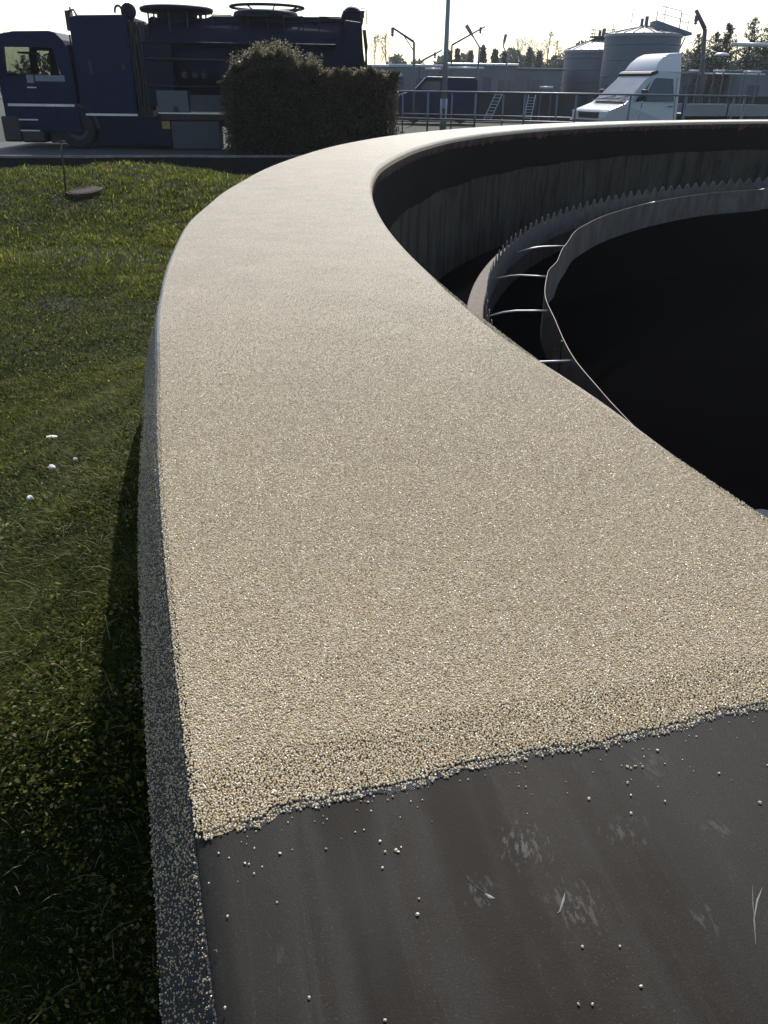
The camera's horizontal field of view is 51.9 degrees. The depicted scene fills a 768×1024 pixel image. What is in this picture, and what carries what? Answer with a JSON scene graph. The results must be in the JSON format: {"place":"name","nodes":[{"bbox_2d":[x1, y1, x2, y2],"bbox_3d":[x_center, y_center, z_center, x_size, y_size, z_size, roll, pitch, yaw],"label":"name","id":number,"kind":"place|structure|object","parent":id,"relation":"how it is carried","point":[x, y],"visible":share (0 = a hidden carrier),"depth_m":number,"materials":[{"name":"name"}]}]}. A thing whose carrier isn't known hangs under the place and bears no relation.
{"place":"outdoors","nodes":[
{"label":"outdoors","id":0,"kind":"place"},
{"bbox_2d":[0,142,234,154],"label":"road","id":1,"kind":"structure","parent":0,"point":[25,148],"depth_m":21.05,"materials":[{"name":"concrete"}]},
{"bbox_2d":[0,2,367,148],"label":"tanker truck","id":2,"kind":"object","parent":1,"relation":"on","point":[126,78],"visible":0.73,"depth_m":20.74,"materials":[{"name":"blue paint"}]},
{"bbox_2d":[0,95,546,1023],"bbox_3d":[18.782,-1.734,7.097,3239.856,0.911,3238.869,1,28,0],"label":"ground","id":3,"kind":"structure","parent":0,"point":[418,127],"depth_m":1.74,"materials":[{"name":"green plant"}]},
{"bbox_2d":[47,464,55,468],"bbox_3d":[-1.409,-0.191,3.344,0.034,0.020,0.025,1,28,0],"label":"stone","id":4,"kind":"object","parent":3,"relation":"on","point":[50,466],"visible":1,"depth_m":3.34,"materials":[{"name":"white stone"}]},
{"bbox_2d":[56,141,65,194],"bbox_3d":[-4.543,-4.854,11.245,0.131,0.801,0.041,1,28,0],"label":"marker rod","id":5,"kind":"object","parent":3,"relation":"on","point":[63,164],"visible":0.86,"depth_m":11.19,"materials":[{"name":"metal"}]},
{"bbox_2d":[66,186,101,199],"bbox_3d":[-4.360,-4.639,11.454,0.502,0.086,0.502,-1,35,1],"label":"manhole","id":6,"kind":"object","parent":3,"relation":"on","point":[84,192],"visible":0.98,"depth_m":11.33,"materials":[{"name":"concrete"}]},
{"bbox_2d":[0,155,300,175],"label":"retaining kerb","id":7,"kind":"structure","parent":3,"relation":"on","point":[241,164],"depth_m":19.60,"materials":[{"name":"concrete"}]},
{"bbox_2d":[215,35,403,157],"bbox_3d":[-1.864,-10.503,20.024,4.655,2.698,1.610,-1,28,-3],"label":"hedge","id":8,"kind":"object","parent":3,"relation":"on","point":[283,102],"visible":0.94,"depth_m":19.60,"materials":[{"name":"green plant"}]},
{"bbox_2d":[367,29,390,64],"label":"birch tree","id":9,"kind":"object","parent":3,"relation":"on","point":[375,44],"visible":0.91,"depth_m":91.33,"materials":[{"name":"green plant"}]},
{"bbox_2d":[377,30,395,64],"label":"birch tree","id":10,"kind":"object","parent":3,"relation":"on","point":[385,43],"visible":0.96,"depth_m":91.42,"materials":[{"name":"green plant"}]},
{"bbox_2d":[391,27,414,123],"bbox_3d":[0.916,-21.277,38.511,1.249,4.137,0.171,1,28,0],"label":"davit crane","id":11,"kind":"object","parent":3,"relation":"on","point":[405,37],"visible":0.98,"depth_m":38.11,"materials":[{"name":"metal"}]},
{"bbox_2d":[367,64,442,89],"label":"plant building","id":12,"kind":"structure","parent":3,"relation":"on","point":[406,81],"depth_m":57.66,"materials":[{"name":"grey metal"}]},
{"bbox_2d":[400,77,403,89],"bbox_3d":[0.514,-31.059,58.215,1.888,1.900,0.027,1,28,0],"label":"window","id":13,"kind":"structure","parent":12,"relation":"in","point":[402,81],"depth_m":57.96,"materials":[{"name":"grey glass"}]},
{"bbox_2d":[389,64,442,76],"bbox_3d":[1.920,-25.419,47.630,3.277,2.822,0.119,1,28,0],"label":"pipe","id":14,"kind":"object","parent":3,"relation":"on","point":[417,65],"visible":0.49,"depth_m":46.94,"materials":[{"name":"metal"}]},
{"bbox_2d":[417,49,441,84],"bbox_3d":[3.125,-29.674,54.417,1.618,3.921,0.171,1,28,0],"label":"davit crane","id":15,"kind":"object","parent":3,"relation":"on","point":[434,55],"visible":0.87,"depth_m":53.73,"materials":[{"name":"metal"}]},
{"bbox_2d":[425,68,440,76],"bbox_3d":[2.856,-24.849,46.794,0.937,2.633,0.119,1,28,0],"label":"pipe","id":16,"kind":"object","parent":3,"relation":"on","point":[426,69],"visible":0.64,"depth_m":46.17,"materials":[{"name":"metal"}]},
{"bbox_2d":[397,76,477,122],"bbox_3d":[2.711,-21.302,40.755,4.047,2.100,1.840,1,28,0],"label":"parked van","id":17,"kind":"object","parent":3,"relation":"on","point":[463,103],"visible":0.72,"depth_m":39.96,"materials":[{"name":"blue paint"}]},
{"bbox_2d":[439,0,449,129],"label":"lamp post","id":18,"kind":"object","parent":3,"relation":"on","point":[443,106],"visible":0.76,"depth_m":31.33,"materials":[{"name":"grey metal"}]},
{"bbox_2d":[448,50,452,62],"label":"conifer","id":19,"kind":"object","parent":3,"relation":"on","point":[449,56],"visible":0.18,"depth_m":108.95,"materials":[{"name":"green plant"}]},
{"bbox_2d":[137,119,767,1023],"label":"settling tank","id":20,"kind":"object","parent":3,"relation":"on","point":[453,555],"visible":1,"depth_m":1.17,"materials":[{"name":"concrete"}]},
{"bbox_2d":[752,509,767,520],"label":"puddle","id":21,"kind":"object","parent":20,"relation":"in","point":[764,512],"visible":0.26,"depth_m":9.47,"materials":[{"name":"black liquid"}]},
{"bbox_2d":[454,46,460,62],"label":"conifer","id":22,"kind":"object","parent":3,"relation":"on","point":[457,55],"visible":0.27,"depth_m":107.18,"materials":[{"name":"green plant"}]},
{"bbox_2d":[448,67,483,90],"bbox_3d":[4.845,-25.336,47.653,2.206,2.728,0.119,1,28,0],"label":"pipe","id":23,"kind":"object","parent":3,"relation":"on","point":[450,68],"visible":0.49,"depth_m":47.00,"materials":[{"name":"metal"}]},
{"bbox_2d":[450,26,484,76],"bbox_3d":[5.277,-28.257,50.621,2.090,5.071,0.171,1,28,0],"label":"davit crane","id":24,"kind":"object","parent":3,"relation":"on","point":[479,30],"visible":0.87,"depth_m":49.78,"materials":[{"name":"metal"}]},
{"bbox_2d":[466,49,473,62],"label":"conifer","id":25,"kind":"object","parent":3,"relation":"on","point":[470,55],"visible":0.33,"depth_m":105.51,"materials":[{"name":"green plant"}]},
{"bbox_2d":[465,24,479,122],"bbox_3d":[4.421,-22.290,40.211,0.836,4.396,0.200,1,28,0],"label":"street lamp","id":26,"kind":"object","parent":3,"relation":"on","point":[468,29],"visible":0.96,"depth_m":39.64,"materials":[{"name":"grey metal"}]},
{"bbox_2d":[477,44,487,62],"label":"conifer","id":27,"kind":"object","parent":3,"relation":"on","point":[483,54],"visible":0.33,"depth_m":96.75,"materials":[{"name":"green plant"}]},
{"bbox_2d":[448,63,518,91],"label":"plant building","id":28,"kind":"structure","parent":3,"relation":"on","point":[492,77],"depth_m":59.43,"materials":[{"name":"grey metal"}]},
{"bbox_2d":[482,77,491,90],"bbox_3d":[7.751,-31.781,60.043,0.705,2.380,0.027,1,28,0],"label":"door","id":29,"kind":"structure","parent":28,"relation":"in","point":[486,86],"depth_m":59.71,"materials":[{"name":"grey metal"}]},
{"bbox_2d":[498,80,510,91],"bbox_3d":[9.115,-32.062,59.882,0.906,1.300,0.027,1,28,0],"label":"window","id":30,"kind":"structure","parent":28,"relation":"in","point":[501,82],"depth_m":59.73,"materials":[{"name":"grey glass"}]},
{"bbox_2d":[484,91,503,119],"bbox_3d":[6.017,-22.325,43.359,1.150,1.442,0.242,-15,32,-27],"label":"ladder","id":31,"kind":"object","parent":3,"relation":"on","point":[493,104],"visible":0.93,"depth_m":43.34,"materials":[{"name":"metal"}]},
{"bbox_2d":[489,48,499,63],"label":"conifer","id":32,"kind":"object","parent":3,"relation":"on","point":[494,58],"visible":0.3,"depth_m":98.50,"materials":[{"name":"green plant"}]},
{"bbox_2d":[500,51,509,63],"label":"conifer","id":33,"kind":"object","parent":3,"relation":"on","point":[503,58],"visible":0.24,"depth_m":100.34,"materials":[{"name":"green plant"}]},
{"bbox_2d":[503,34,507,91],"bbox_3d":[6.900,-25.064,45.513,0.363,4.324,0.200,1,28,0],"label":"street lamp","id":34,"kind":"object","parent":3,"relation":"on","point":[504,38],"visible":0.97,"depth_m":45.07,"materials":[{"name":"grey metal"}]},
{"bbox_2d":[502,35,529,67],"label":"birch tree","id":35,"kind":"object","parent":3,"relation":"on","point":[522,41],"visible":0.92,"depth_m":91.26,"materials":[{"name":"green plant"}]},
{"bbox_2d":[524,46,533,67],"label":"conifer","id":36,"kind":"object","parent":3,"relation":"on","point":[529,59],"visible":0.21,"depth_m":102.13,"materials":[{"name":"green plant"}]},
{"bbox_2d":[525,95,535,120],"bbox_3d":[8.014,-22.233,43.393,0.381,1.289,0.687,16,32,25],"label":"ladder","id":37,"kind":"object","parent":3,"relation":"on","point":[530,106],"visible":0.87,"depth_m":43.36,"materials":[{"name":"metal"}]},
{"bbox_2d":[514,35,552,67],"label":"birch tree","id":38,"kind":"object","parent":3,"relation":"on","point":[531,57],"visible":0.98,"depth_m":91.23,"materials":[{"name":"green plant"}]},
{"bbox_2d":[514,68,564,92],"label":"plant building","id":39,"kind":"structure","parent":3,"relation":"on","point":[530,79],"depth_m":64.81,"materials":[{"name":"grey metal"}]},
{"bbox_2d":[527,80,542,91],"bbox_3d":[12.447,-34.724,65.238,1.256,1.800,0.027,1,28,0],"label":"window","id":40,"kind":"structure","parent":39,"relation":"in","point":[535,84],"depth_m":64.99,"materials":[{"name":"grey glass"}]},
{"bbox_2d":[535,49,543,67],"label":"conifer","id":41,"kind":"object","parent":3,"relation":"on","point":[537,64],"visible":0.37,"depth_m":103.88,"materials":[{"name":"green plant"}]},
{"bbox_2d":[537,86,552,122],"bbox_3d":[8.690,-22.010,42.600,0.695,1.747,0.119,1,28,0],"label":"pipe","id":42,"kind":"object","parent":3,"relation":"on","point":[546,87],"visible":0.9,"depth_m":42.43,"materials":[{"name":"metal"}]},
{"bbox_2d":[529,29,564,67],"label":"birch tree","id":43,"kind":"object","parent":3,"relation":"on","point":[549,41],"visible":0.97,"depth_m":91.22,"materials":[{"name":"green plant"}]},
{"bbox_2d":[542,39,566,67],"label":"birch tree","id":44,"kind":"object","parent":3,"relation":"on","point":[559,55],"visible":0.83,"depth_m":91.63,"materials":[{"name":"green plant"}]},
{"bbox_2d":[389,90,749,131],"bbox_3d":[5.783,-13.782,27.530,12.653,1.532,0.140,11,30,18],"label":"railing","id":45,"kind":"object","parent":3,"relation":"on","point":[621,94],"visible":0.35,"depth_m":27.45,"materials":[{"name":"grey metal"}]},
{"bbox_2d":[400,92,739,132],"bbox_3d":[6.506,-14.921,29.695,12.526,1.506,0.140,11,30,19],"label":"railing","id":46,"kind":"object","parent":3,"relation":"on","point":[501,116],"visible":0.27,"depth_m":30.44,"materials":[{"name":"grey metal"}]},
{"bbox_2d":[387,39,760,92],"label":"wood","id":47,"kind":"object","parent":3,"relation":"on","point":[396,59],"visible":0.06,"depth_m":112.16,"materials":[{"name":"green plant"}]},
{"bbox_2d":[388,92,767,121],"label":"basin","id":48,"kind":"object","parent":3,"relation":"on","point":[513,104],"visible":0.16,"depth_m":44.35,"materials":[{"name":"concrete"}]},
{"bbox_2d":[561,24,614,92],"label":"digester","id":49,"kind":"object","parent":3,"relation":"on","point":[582,67],"visible":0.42,"depth_m":67.78,"materials":[{"name":"grey metal"}]},
{"bbox_2d":[598,5,691,92],"bbox_3d":[20.362,-35.688,62.408,6.250,7.371,6.000,1,28,0],"label":"storage tank","id":50,"kind":"object","parent":3,"relation":"on","point":[623,49],"visible":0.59,"depth_m":60.09,"materials":[{"name":"grey metal"}]},
{"bbox_2d":[569,53,767,121],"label":"dropside van","id":51,"kind":"object","parent":3,"relation":"on","point":[660,73],"visible":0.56,"depth_m":27.58,"materials":[{"name":"white paint"}]},
{"bbox_2d":[684,70,698,101],"bbox_3d":[15.418,-20.845,39.770,0.546,2.540,0.099,1,28,0],"label":"pipe","id":52,"kind":"object","parent":3,"relation":"on","point":[690,71],"visible":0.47,"depth_m":39.34,"materials":[{"name":"metal"}]},
{"bbox_2d":[681,32,705,71],"bbox_3d":[21.322,-29.886,54.008,4.014,5.231,4.136,1,28,0],"label":"spruce tree","id":53,"kind":"object","parent":3,"relation":"on","point":[697,50],"visible":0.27,"depth_m":53.50,"materials":[{"name":"green plant"}]},
{"bbox_2d":[694,9,706,102],"bbox_3d":[14.421,-20.462,36.577,0.974,4.865,0.200,1,28,0],"label":"davit crane","id":54,"kind":"object","parent":3,"relation":"on","point":[698,17],"visible":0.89,"depth_m":36.09,"materials":[{"name":"metal"}]},
{"bbox_2d":[679,72,723,94],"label":"plant building","id":55,"kind":"structure","parent":3,"relation":"on","point":[683,82],"depth_m":52.60,"materials":[{"name":"grey metal"}]},
{"bbox_2d":[681,85,692,93],"bbox_3d":[20.294,-27.986,52.906,0.689,1.200,0.027,1,28,0],"label":"window","id":56,"kind":"structure","parent":55,"relation":"in","point":[684,87],"depth_m":52.75,"materials":[{"name":"grey glass"}]},
{"bbox_2d":[711,85,722,94],"bbox_3d":[22.245,-27.870,52.953,0.919,1.400,0.027,1,28,0],"label":"window","id":57,"kind":"structure","parent":55,"relation":"in","point":[714,89],"depth_m":52.76,"materials":[{"name":"grey glass"}]},
{"bbox_2d":[686,31,732,94],"bbox_3d":[21.573,-29.010,52.466,4.351,5.154,4.562,-14,32,-25],"label":"spruce tree","id":58,"kind":"object","parent":3,"relation":"on","point":[712,58],"visible":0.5,"depth_m":51.83,"materials":[{"name":"green plant"}]},
{"bbox_2d":[693,51,728,102],"bbox_3d":[14.641,-18.891,35.441,0.660,3.179,1.234,-12,31,-23],"label":"yard lamp","id":59,"kind":"object","parent":3,"relation":"on","point":[721,54],"visible":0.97,"depth_m":34.92,"materials":[{"name":"grey metal"}]},
{"bbox_2d":[708,70,724,103],"bbox_3d":[16.645,-20.834,39.766,0.570,2.555,0.099,1,28,0],"label":"pipe","id":60,"kind":"object","parent":3,"relation":"on","point":[714,71],"visible":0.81,"depth_m":39.40,"materials":[{"name":"metal"}]},
{"bbox_2d":[705,21,743,71],"bbox_3d":[23.665,-31.203,55.691,4.800,6.014,4.601,1,28,0],"label":"spruce tree","id":61,"kind":"object","parent":3,"relation":"on","point":[728,37],"visible":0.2,"depth_m":54.68,"materials":[{"name":"green plant"}]},
{"bbox_2d":[701,73,764,102],"bbox_3d":[17.907,-21.479,41.113,3.334,2.446,0.069,1,28,0],"label":"pipe","id":62,"kind":"object","parent":3,"relation":"on","point":[727,74],"visible":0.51,"depth_m":40.54,"materials":[{"name":"metal"}]},
{"bbox_2d":[714,16,767,93],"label":"spruce tree","id":63,"kind":"object","parent":3,"relation":"on","point":[746,63],"visible":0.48,"depth_m":51.40,"materials":[{"name":"green plant"}]},
{"bbox_2d":[721,70,767,95],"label":"plant building","id":64,"kind":"structure","parent":3,"relation":"on","point":[749,85],"depth_m":50.10,"materials":[{"name":"grey metal"}]},
{"bbox_2d":[746,85,759,95],"bbox_3d":[23.448,-26.521,50.264,0.758,1.200,0.027,1,28,0],"label":"window","id":65,"kind":"structure","parent":64,"relation":"in","point":[750,90],"depth_m":50.11,"materials":[{"name":"grey glass"}]},
{"bbox_2d":[726,42,767,103],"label":"pipe","id":66,"kind":"object","parent":3,"relation":"on","point":[737,44],"visible":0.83,"depth_m":41.17,"materials":[{"name":"metal"}]},
{"bbox_2d":[739,71,760,116],"bbox_3d":[18.303,-20.801,39.772,0.843,2.532,0.099,1,28,0],"label":"pipe","id":67,"kind":"object","parent":3,"relation":"on","point":[758,72],"visible":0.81,"depth_m":39.40,"materials":[{"name":"metal"}]},
{"bbox_2d":[740,21,767,69],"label":"spruce tree","id":68,"kind":"object","parent":3,"relation":"on","point":[764,52],"visible":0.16,"depth_m":53.07,"materials":[{"name":"green plant"}]},
{"bbox_2d":[0,0,767,64],"label":"sky","id":69,"kind":"structure","parent":0,"point":[423,21],"materials":[{"name":"white"}]}
]}

